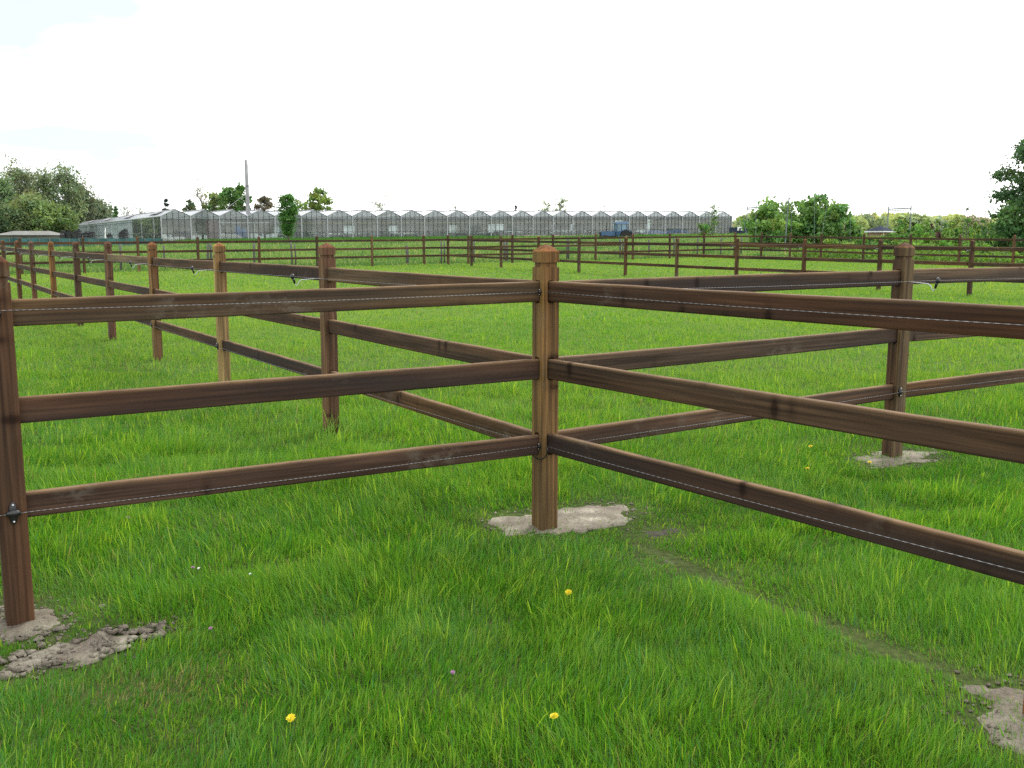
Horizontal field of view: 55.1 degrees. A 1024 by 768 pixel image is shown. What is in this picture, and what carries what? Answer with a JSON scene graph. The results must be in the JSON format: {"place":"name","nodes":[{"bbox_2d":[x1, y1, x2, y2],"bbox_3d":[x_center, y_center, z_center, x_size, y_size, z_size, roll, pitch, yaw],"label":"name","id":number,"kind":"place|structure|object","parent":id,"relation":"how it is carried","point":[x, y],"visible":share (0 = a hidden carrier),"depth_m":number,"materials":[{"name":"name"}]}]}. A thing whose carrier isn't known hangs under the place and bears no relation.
{"place":"outdoors","nodes":[
{"label":"outdoors","id":0,"kind":"place"},
{"bbox_2d":[0,237,1023,767],"bbox_3d":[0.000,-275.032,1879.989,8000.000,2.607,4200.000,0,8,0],"label":"ground","id":1,"kind":"structure","parent":0,"point":[856,637],"depth_m":4.41,"materials":[{"name":"green plant"}]},
{"bbox_2d":[0,216,11,232],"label":"broadleaf tree","id":2,"kind":"object","parent":1,"relation":"on","point":[4,224],"visible":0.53,"depth_m":147.82,"materials":[{"name":"green plant"}]},
{"bbox_2d":[0,171,19,204],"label":"broadleaf tree","id":3,"kind":"object","parent":1,"relation":"on","point":[6,187],"visible":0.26,"depth_m":172.53,"materials":[{"name":"green plant"}]},
{"bbox_2d":[0,205,30,230],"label":"broadleaf tree","id":4,"kind":"object","parent":1,"relation":"on","point":[15,216],"visible":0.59,"depth_m":152.81,"materials":[{"name":"green plant"}]},
{"bbox_2d":[0,154,44,199],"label":"broadleaf tree","id":5,"kind":"object","parent":1,"relation":"on","point":[20,176],"visible":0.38,"depth_m":178.03,"materials":[{"name":"green plant"}]},
{"bbox_2d":[0,231,59,238],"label":"shed","id":6,"kind":"structure","parent":1,"relation":"on","point":[33,234],"depth_m":108.71,"materials":[{"name":"grey metal"}]},
{"bbox_2d":[1,190,66,230],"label":"broadleaf tree","id":7,"kind":"object","parent":1,"relation":"on","point":[27,203],"visible":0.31,"depth_m":155.19,"materials":[{"name":"green plant"}]},
{"bbox_2d":[22,163,61,202],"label":"broadleaf tree","id":8,"kind":"object","parent":1,"relation":"on","point":[43,186],"visible":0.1,"depth_m":185.56,"materials":[{"name":"green plant"}]},
{"bbox_2d":[0,597,101,647],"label":"bare soil","id":9,"kind":"structure","parent":1,"relation":"on","point":[44,616],"depth_m":3.87,"materials":[{"name":"beige soil"}]},
{"bbox_2d":[23,200,82,234],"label":"broadleaf tree","id":10,"kind":"object","parent":1,"relation":"on","point":[54,216],"visible":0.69,"depth_m":154.25,"materials":[{"name":"green plant"}]},
{"bbox_2d":[60,230,66,237],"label":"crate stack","id":11,"kind":"object","parent":1,"relation":"on","point":[62,234],"visible":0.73,"depth_m":99.42,"materials":[{"name":"plastic"}]},
{"bbox_2d":[38,157,89,225],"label":"broadleaf tree","id":12,"kind":"object","parent":1,"relation":"on","point":[66,181],"visible":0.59,"depth_m":182.03,"materials":[{"name":"green plant"}]},
{"bbox_2d":[65,230,71,238],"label":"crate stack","id":13,"kind":"object","parent":1,"relation":"on","point":[69,236],"visible":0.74,"depth_m":99.58,"materials":[{"name":"plastic"}]},
{"bbox_2d":[76,229,81,238],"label":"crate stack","id":14,"kind":"object","parent":1,"relation":"on","point":[78,233],"visible":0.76,"depth_m":99.52,"materials":[{"name":"plastic"}]},
{"bbox_2d":[0,238,162,246],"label":"netting fence","id":15,"kind":"object","parent":1,"relation":"on","point":[71,240],"visible":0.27,"depth_m":91.08,"materials":[{"name":"teal fabric"}]},
{"bbox_2d":[66,180,109,221],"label":"broadleaf tree","id":16,"kind":"object","parent":1,"relation":"on","point":[93,208],"visible":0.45,"depth_m":187.94,"materials":[{"name":"green plant"}]},
{"bbox_2d":[89,230,95,238],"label":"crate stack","id":17,"kind":"object","parent":1,"relation":"on","point":[92,234],"visible":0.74,"depth_m":99.95,"materials":[{"name":"plastic"}]},
{"bbox_2d":[88,194,113,219],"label":"broadleaf tree","id":18,"kind":"object","parent":1,"relation":"on","point":[106,212],"visible":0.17,"depth_m":192.66,"materials":[{"name":"green plant"}]},
{"bbox_2d":[0,612,203,691],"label":"bare soil","id":19,"kind":"structure","parent":1,"relation":"on","point":[100,645],"depth_m":3.61,"materials":[{"name":"beige soil"}]},
{"bbox_2d":[113,206,118,216],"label":"background tree","id":20,"kind":"object","parent":1,"relation":"on","point":[115,212],"visible":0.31,"depth_m":226.40,"materials":[{"name":"green plant"}]},
{"bbox_2d":[121,228,128,238],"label":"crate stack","id":21,"kind":"object","parent":1,"relation":"on","point":[125,231],"visible":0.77,"depth_m":99.43,"materials":[{"name":"plastic"}]},
{"bbox_2d":[119,200,132,215],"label":"background tree","id":22,"kind":"object","parent":1,"relation":"on","point":[127,213],"visible":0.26,"depth_m":236.38,"materials":[{"name":"grey plant"}]},
{"bbox_2d":[162,198,169,209],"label":"background tree","id":23,"kind":"object","parent":1,"relation":"on","point":[165,201],"visible":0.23,"depth_m":196.68,"materials":[{"name":"green plant"}]},
{"bbox_2d":[163,236,184,240],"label":"sack pile","id":24,"kind":"object","parent":1,"relation":"on","point":[165,238],"visible":0.5,"depth_m":111.80,"materials":[{"name":"plastic"}]},
{"bbox_2d":[172,230,190,239],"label":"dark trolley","id":25,"kind":"object","parent":1,"relation":"on","point":[182,234],"visible":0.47,"depth_m":113.20,"materials":[{"name":"metal"}]},
{"bbox_2d":[182,199,196,235],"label":"background tree","id":26,"kind":"object","parent":1,"relation":"on","point":[191,205],"visible":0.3,"depth_m":196.13,"materials":[{"name":"green plant"}]},
{"bbox_2d":[185,179,215,237],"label":"background tree","id":27,"kind":"object","parent":1,"relation":"on","point":[200,200],"visible":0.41,"depth_m":211.16,"materials":[{"name":"grey plant"}]},
{"bbox_2d":[200,192,223,235],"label":"background tree","id":28,"kind":"object","parent":1,"relation":"on","point":[213,202],"visible":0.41,"depth_m":200.59,"materials":[{"name":"green plant"}]},
{"bbox_2d":[219,233,241,239],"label":"sack pile","id":29,"kind":"object","parent":1,"relation":"on","point":[229,236],"visible":0.36,"depth_m":114.77,"materials":[{"name":"plastic"}]},
{"bbox_2d":[217,185,244,232],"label":"background tree","id":30,"kind":"object","parent":1,"relation":"on","point":[225,197],"visible":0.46,"depth_m":195.57,"materials":[{"name":"green plant"}]},
{"bbox_2d":[235,225,246,237],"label":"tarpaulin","id":31,"kind":"object","parent":1,"relation":"on","point":[239,229],"visible":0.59,"depth_m":115.24,"materials":[{"name":"plastic"}]},
{"bbox_2d":[230,182,252,210],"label":"background tree","id":32,"kind":"object","parent":1,"relation":"on","point":[240,191],"visible":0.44,"depth_m":195.75,"materials":[{"name":"green plant"}]},
{"bbox_2d":[230,160,264,238],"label":"chimney","id":33,"kind":"object","parent":1,"relation":"on","point":[247,194],"visible":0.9,"depth_m":116.10,"materials":[{"name":"metal"}]},
{"bbox_2d":[253,195,277,237],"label":"background tree","id":34,"kind":"object","parent":1,"relation":"on","point":[264,200],"visible":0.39,"depth_m":200.89,"materials":[{"name":"brown plant"}]},
{"bbox_2d":[274,192,300,242],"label":"young tree","id":35,"kind":"object","parent":1,"relation":"on","point":[287,227],"visible":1,"depth_m":96.28,"materials":[{"name":"green plant"}]},
{"bbox_2d":[286,713,295,737],"bbox_3d":[-0.656,1.044,2.934,0.025,0.119,0.036,5,10,32],"label":"dandelion","id":36,"kind":"object","parent":1,"relation":"on","point":[291,717],"visible":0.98,"depth_m":2.92,"materials":[{"name":"yellow plant"}]},
{"bbox_2d":[294,200,308,209],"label":"background tree","id":37,"kind":"object","parent":1,"relation":"on","point":[297,202],"visible":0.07,"depth_m":221.22,"materials":[{"name":"green plant"}]},
{"bbox_2d":[299,187,333,233],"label":"background tree","id":38,"kind":"object","parent":1,"relation":"on","point":[315,195],"visible":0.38,"depth_m":200.92,"materials":[{"name":"green plant"}]},
{"bbox_2d":[0,232,736,273],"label":"post and rail fence","id":39,"kind":"object","parent":1,"relation":"on","point":[371,240],"visible":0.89,"depth_m":47.19,"materials":[{"name":"brown wood"}]},
{"bbox_2d":[371,189,393,227],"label":"background tree","id":40,"kind":"object","parent":1,"relation":"on","point":[380,204],"visible":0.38,"depth_m":225.99,"materials":[{"name":"grey plant"}]},
{"bbox_2d":[77,209,731,239],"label":"greenhouse","id":41,"kind":"object","parent":1,"relation":"on","point":[313,223],"visible":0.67,"depth_m":132.35,"materials":[{"name":"clear glass"}]},
{"bbox_2d":[206,220,218,239],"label":"sliding door","id":42,"kind":"structure","parent":41,"relation":"in","point":[213,226],"depth_m":112.35,"materials":[{"name":"metal"}]},
{"bbox_2d":[119,237,741,269],"bbox_3d":[-1.255,-7.053,52.839,37.640,1.906,0.172,-5,10,-32],"label":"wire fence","id":43,"kind":"object","parent":1,"relation":"on","point":[209,245],"visible":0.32,"depth_m":50.52,"materials":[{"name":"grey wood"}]},
{"bbox_2d":[0,232,1022,273],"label":"rough grass","id":44,"kind":"structure","parent":1,"relation":"on","point":[126,267],"depth_m":70.85,"materials":[{"name":"green plant"}]},
{"bbox_2d":[0,242,1023,625],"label":"post and rail fence","id":45,"kind":"object","parent":1,"relation":"on","point":[20,504],"visible":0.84,"depth_m":4.52,"materials":[{"name":"brown wood"}]},
{"bbox_2d":[0,240,1023,713],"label":"post and rail fence","id":46,"kind":"object","parent":1,"relation":"on","point":[980,440],"visible":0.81,"depth_m":4.43,"materials":[{"name":"brown wood"}]},
{"bbox_2d":[536,197,556,210],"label":"background tree","id":47,"kind":"object","parent":1,"relation":"on","point":[546,208],"visible":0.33,"depth_m":230.87,"materials":[{"name":"green plant"}]},
{"bbox_2d":[549,713,556,731],"bbox_3d":[0.126,1.043,2.947,0.028,0.118,0.036,0,8,0],"label":"dandelion","id":48,"kind":"object","parent":1,"relation":"on","point":[552,715],"visible":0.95,"depth_m":2.94,"materials":[{"name":"yellow plant"}]},
{"bbox_2d":[551,196,572,210],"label":"background tree","id":49,"kind":"object","parent":1,"relation":"on","point":[561,202],"visible":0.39,"depth_m":230.92,"materials":[{"name":"green plant"}]},
{"bbox_2d":[481,499,647,539],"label":"bare soil","id":50,"kind":"structure","parent":1,"relation":"on","point":[580,518],"depth_m":5.28,"materials":[{"name":"beige soil"}]},
{"bbox_2d":[598,222,632,236],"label":"tractor","id":51,"kind":"object","parent":1,"relation":"on","point":[620,229],"visible":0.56,"depth_m":115.97,"materials":[{"name":"blue paint"}]},
{"bbox_2d":[508,233,725,236],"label":"rubble","id":52,"kind":"object","parent":1,"relation":"on","point":[590,234],"visible":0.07,"depth_m":131.97,"materials":[{"name":"soil"}]},
{"bbox_2d":[641,528,680,536],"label":"bare soil","id":53,"kind":"structure","parent":1,"relation":"on","point":[656,533],"depth_m":5.07,"materials":[{"name":"soil"}]},
{"bbox_2d":[641,230,689,233],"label":"tarpaulin","id":54,"kind":"object","parent":1,"relation":"on","point":[667,232],"visible":0.42,"depth_m":145.75,"materials":[{"name":"plastic"}]},
{"bbox_2d":[696,223,709,235],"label":"bush","id":55,"kind":"object","parent":1,"relation":"on","point":[704,228],"visible":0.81,"depth_m":110.43,"materials":[{"name":"green plant"}]},
{"bbox_2d":[706,201,720,235],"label":"sapling","id":56,"kind":"object","parent":1,"relation":"on","point":[712,227],"visible":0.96,"depth_m":116.24,"materials":[{"name":"green plant"}]},
{"bbox_2d":[448,235,1023,295],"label":"post and rail fence","id":57,"kind":"object","parent":1,"relation":"on","point":[880,247],"visible":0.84,"depth_m":33.01,"materials":[{"name":"brown wood"}]},
{"bbox_2d":[729,227,752,234],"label":"storage container","id":58,"kind":"object","parent":1,"relation":"on","point":[735,229],"visible":0.49,"depth_m":140.18,"materials":[{"name":"blue metal"}]},
{"bbox_2d":[746,206,760,218],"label":"railway gantry","id":59,"kind":"object","parent":1,"relation":"on","point":[748,208],"visible":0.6,"depth_m":236.94,"materials":[{"name":"metal"}]},
{"bbox_2d":[738,196,801,248],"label":"fruit bush","id":60,"kind":"object","parent":1,"relation":"on","point":[765,222],"visible":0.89,"depth_m":70.56,"materials":[{"name":"green plant"}]},
{"bbox_2d":[785,197,788,249],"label":"garden stake","id":61,"kind":"object","parent":1,"relation":"on","point":[787,220],"visible":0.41,"depth_m":69.06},
{"bbox_2d":[774,197,821,242],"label":"fruit bush","id":62,"kind":"object","parent":1,"relation":"on","point":[792,214],"visible":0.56,"depth_m":73.37,"materials":[{"name":"green plant"}]},
{"bbox_2d":[814,187,814,235],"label":"garden stake","id":63,"kind":"object","parent":1,"relation":"on","point":[814,211],"visible":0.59,"depth_m":68.96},
{"bbox_2d":[792,192,840,248],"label":"fruit bush","id":64,"kind":"object","parent":1,"relation":"on","point":[819,210],"visible":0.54,"depth_m":72.67,"materials":[{"name":"green plant"}]},
{"bbox_2d":[823,239,838,250],"bbox_3d":[19.770,-8.325,60.615,1.595,1.445,1.302,0,8,0],"label":"nursery shrub","id":65,"kind":"object","parent":1,"relation":"on","point":[833,241],"visible":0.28,"depth_m":60.36,"materials":[{"name":"green plant"}]},
{"bbox_2d":[815,201,862,243],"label":"fruit bush","id":66,"kind":"object","parent":1,"relation":"on","point":[837,213],"visible":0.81,"depth_m":70.52,"materials":[{"name":"green plant"}]},
{"bbox_2d":[854,233,865,243],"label":"nursery shrub","id":67,"kind":"object","parent":1,"relation":"on","point":[858,241],"visible":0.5,"depth_m":69.23,"materials":[{"name":"green plant"}]},
{"bbox_2d":[865,242,877,251],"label":"nursery shrub","id":68,"kind":"object","parent":1,"relation":"on","point":[871,244],"visible":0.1,"depth_m":56.24,"materials":[{"name":"green plant"}]},
{"bbox_2d":[732,211,1020,233],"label":"woodland","id":69,"kind":"object","parent":1,"relation":"on","point":[871,221],"visible":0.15,"depth_m":342.08,"materials":[{"name":"green plant"}]},
{"bbox_2d":[864,226,893,236],"bbox_3d":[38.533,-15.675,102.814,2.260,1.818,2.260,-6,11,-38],"label":"house","id":70,"kind":"structure","parent":1,"relation":"on","point":[878,230],"depth_m":102.22,"materials":[{"name":"grey brick"}]},
{"bbox_2d":[735,233,1023,262],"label":"post and rail fence","id":71,"kind":"object","parent":1,"relation":"on","point":[910,239],"visible":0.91,"depth_m":52.16,"materials":[{"name":"brown wood"}]},
{"bbox_2d":[887,235,900,244],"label":"nursery shrub","id":72,"kind":"object","parent":1,"relation":"on","point":[888,240],"visible":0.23,"depth_m":69.96,"materials":[{"name":"green plant"}]},
{"bbox_2d":[891,239,900,244],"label":"nursery shrub","id":73,"kind":"object","parent":1,"relation":"on","point":[895,242],"visible":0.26,"depth_m":59.53,"materials":[{"name":"green plant"}]},
{"bbox_2d":[892,219,904,235],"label":"nursery shrub","id":74,"kind":"object","parent":1,"relation":"on","point":[901,224],"visible":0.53,"depth_m":93.90,"materials":[{"name":"green plant"}]},
{"bbox_2d":[847,448,951,470],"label":"bare soil","id":75,"kind":"structure","parent":1,"relation":"on","point":[913,454],"depth_m":6.75,"materials":[{"name":"beige soil"}]},
{"bbox_2d":[887,206,911,228],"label":"railway gantry","id":76,"kind":"object","parent":1,"relation":"on","point":[893,209],"visible":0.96,"depth_m":214.51,"materials":[{"name":"metal"}]},
{"bbox_2d":[895,225,903,236],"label":"nursery shrub","id":77,"kind":"object","parent":1,"relation":"on","point":[899,231],"visible":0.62,"depth_m":81.62,"materials":[{"name":"green plant"}]},
{"bbox_2d":[901,220,908,234],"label":"nursery shrub","id":78,"kind":"object","parent":1,"relation":"on","point":[905,224],"visible":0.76,"depth_m":97.13,"materials":[{"name":"green plant"}]},
{"bbox_2d":[791,242,1023,262],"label":"ground cover","id":79,"kind":"object","parent":1,"relation":"on","point":[921,258],"visible":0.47,"depth_m":51.08,"materials":[{"name":"green plant"}]},
{"bbox_2d":[904,229,911,237],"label":"nursery shrub","id":80,"kind":"object","parent":1,"relation":"on","point":[908,232],"visible":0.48,"depth_m":81.03,"materials":[{"name":"green plant"}]},
{"bbox_2d":[906,233,921,242],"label":"nursery shrub","id":81,"kind":"object","parent":1,"relation":"on","point":[913,235],"visible":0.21,"depth_m":70.91,"materials":[{"name":"green plant"}]},
{"bbox_2d":[912,223,923,242],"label":"nursery shrub","id":82,"kind":"object","parent":1,"relation":"on","point":[919,228],"visible":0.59,"depth_m":83.01,"materials":[{"name":"green plant"}]},
{"bbox_2d":[919,232,931,245],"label":"nursery shrub","id":83,"kind":"object","parent":1,"relation":"on","point":[926,241],"visible":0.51,"depth_m":68.18,"materials":[{"name":"green plant"}]},
{"bbox_2d":[922,220,930,234],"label":"nursery shrub","id":84,"kind":"object","parent":1,"relation":"on","point":[927,223],"visible":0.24,"depth_m":94.77,"materials":[{"name":"green plant"}]},
{"bbox_2d":[914,241,938,252],"bbox_3d":[23.661,-7.628,56.885,2.052,1.274,1.821,7,11,38],"label":"nursery shrub","id":85,"kind":"object","parent":1,"relation":"on","point":[920,244],"visible":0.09,"depth_m":56.82,"materials":[{"name":"green plant"}]},
{"bbox_2d":[919,227,934,241],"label":"nursery shrub","id":86,"kind":"object","parent":1,"relation":"on","point":[928,230],"visible":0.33,"depth_m":83.97,"materials":[{"name":"green plant"}]},
{"bbox_2d":[933,219,940,237],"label":"nursery shrub","id":87,"kind":"object","parent":1,"relation":"on","point":[937,227],"visible":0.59,"depth_m":95.93,"materials":[{"name":"green plant"}]},
{"bbox_2d":[932,232,941,243],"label":"nursery shrub","id":88,"kind":"object","parent":1,"relation":"on","point":[938,235],"visible":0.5,"depth_m":81.51,"materials":[{"name":"brown plant"}]},
{"bbox_2d":[935,240,953,253],"bbox_3d":[25.320,-7.783,57.414,1.613,1.391,1.394,-5,10,-30],"label":"nursery shrub","id":89,"kind":"object","parent":1,"relation":"on","point":[943,243],"visible":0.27,"depth_m":57.16,"materials":[{"name":"green plant"}]},
{"bbox_2d":[940,227,950,237],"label":"nursery shrub","id":90,"kind":"object","parent":1,"relation":"on","point":[946,231],"visible":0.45,"depth_m":80.98,"materials":[{"name":"green plant"}]},
{"bbox_2d":[946,221,957,236],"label":"nursery shrub","id":91,"kind":"object","parent":1,"relation":"on","point":[952,223],"visible":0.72,"depth_m":97.85,"materials":[{"name":"green plant"}]},
{"bbox_2d":[952,228,959,237],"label":"nursery shrub","id":92,"kind":"object","parent":1,"relation":"on","point":[957,232],"visible":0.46,"depth_m":82.80,"materials":[{"name":"green plant"}]},
{"bbox_2d":[950,241,976,252],"bbox_3d":[26.475,-7.907,58.026,1.811,1.422,1.859,0,8,0],"label":"nursery shrub","id":93,"kind":"object","parent":1,"relation":"on","point":[954,243],"visible":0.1,"depth_m":58.08,"materials":[{"name":"green plant"}]},
{"bbox_2d":[961,218,971,237],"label":"nursery shrub","id":94,"kind":"object","parent":1,"relation":"on","point":[969,220],"visible":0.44,"depth_m":97.16,"materials":[{"name":"green plant"}]},
{"bbox_2d":[959,224,974,240],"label":"nursery shrub","id":95,"kind":"object","parent":1,"relation":"on","point":[970,231],"visible":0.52,"depth_m":84.82,"materials":[{"name":"green plant"}]},
{"bbox_2d":[921,664,1023,763],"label":"bare soil","id":96,"kind":"structure","parent":1,"relation":"on","point":[1001,692],"depth_m":3.13,"materials":[{"name":"beige soil"}]},
{"bbox_2d":[963,240,983,251],"bbox_3d":[27.631,-8.047,58.859,1.320,1.415,1.646,1,8,10],"label":"nursery shrub","id":97,"kind":"object","parent":1,"relation":"on","point":[976,243],"visible":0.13,"depth_m":58.80,"materials":[{"name":"green plant"}]},
{"bbox_2d":[972,221,977,237],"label":"nursery shrub","id":98,"kind":"object","parent":1,"relation":"on","point":[975,224],"visible":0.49,"depth_m":94.48,"materials":[{"name":"green plant"}]},
{"bbox_2d":[975,226,980,237],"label":"nursery shrub","id":99,"kind":"object","parent":1,"relation":"on","point":[978,231],"visible":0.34,"depth_m":85.67,"materials":[{"name":"green plant"}]},
{"bbox_2d":[978,219,985,232],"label":"nursery shrub","id":100,"kind":"object","parent":1,"relation":"on","point":[982,227],"visible":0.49,"depth_m":98.30,"materials":[{"name":"green plant"}]},
{"bbox_2d":[976,243,997,254],"bbox_3d":[27.310,-7.583,56.654,1.958,1.229,1.597,0,8,0],"label":"nursery shrub","id":101,"kind":"object","parent":1,"relation":"on","point":[985,245],"visible":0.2,"depth_m":56.56,"materials":[{"name":"green plant"}]},
{"bbox_2d":[986,222,990,238],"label":"nursery shrub","id":102,"kind":"object","parent":1,"relation":"on","point":[988,224],"visible":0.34,"depth_m":81.61,"materials":[{"name":"green plant"}]},
{"bbox_2d":[970,199,1023,253],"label":"bush","id":103,"kind":"object","parent":1,"relation":"on","point":[1012,212],"visible":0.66,"depth_m":58.64,"materials":[{"name":"green plant"}]},
{"bbox_2d":[983,137,1023,238],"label":"tree","id":104,"kind":"object","parent":1,"relation":"on","point":[1006,194],"visible":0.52,"depth_m":61.25,"materials":[{"name":"green plant"}]},
{"bbox_2d":[0,0,1023,220],"label":"sky","id":105,"kind":"structure","parent":0,"point":[483,105],"materials":[{"name":"white"}]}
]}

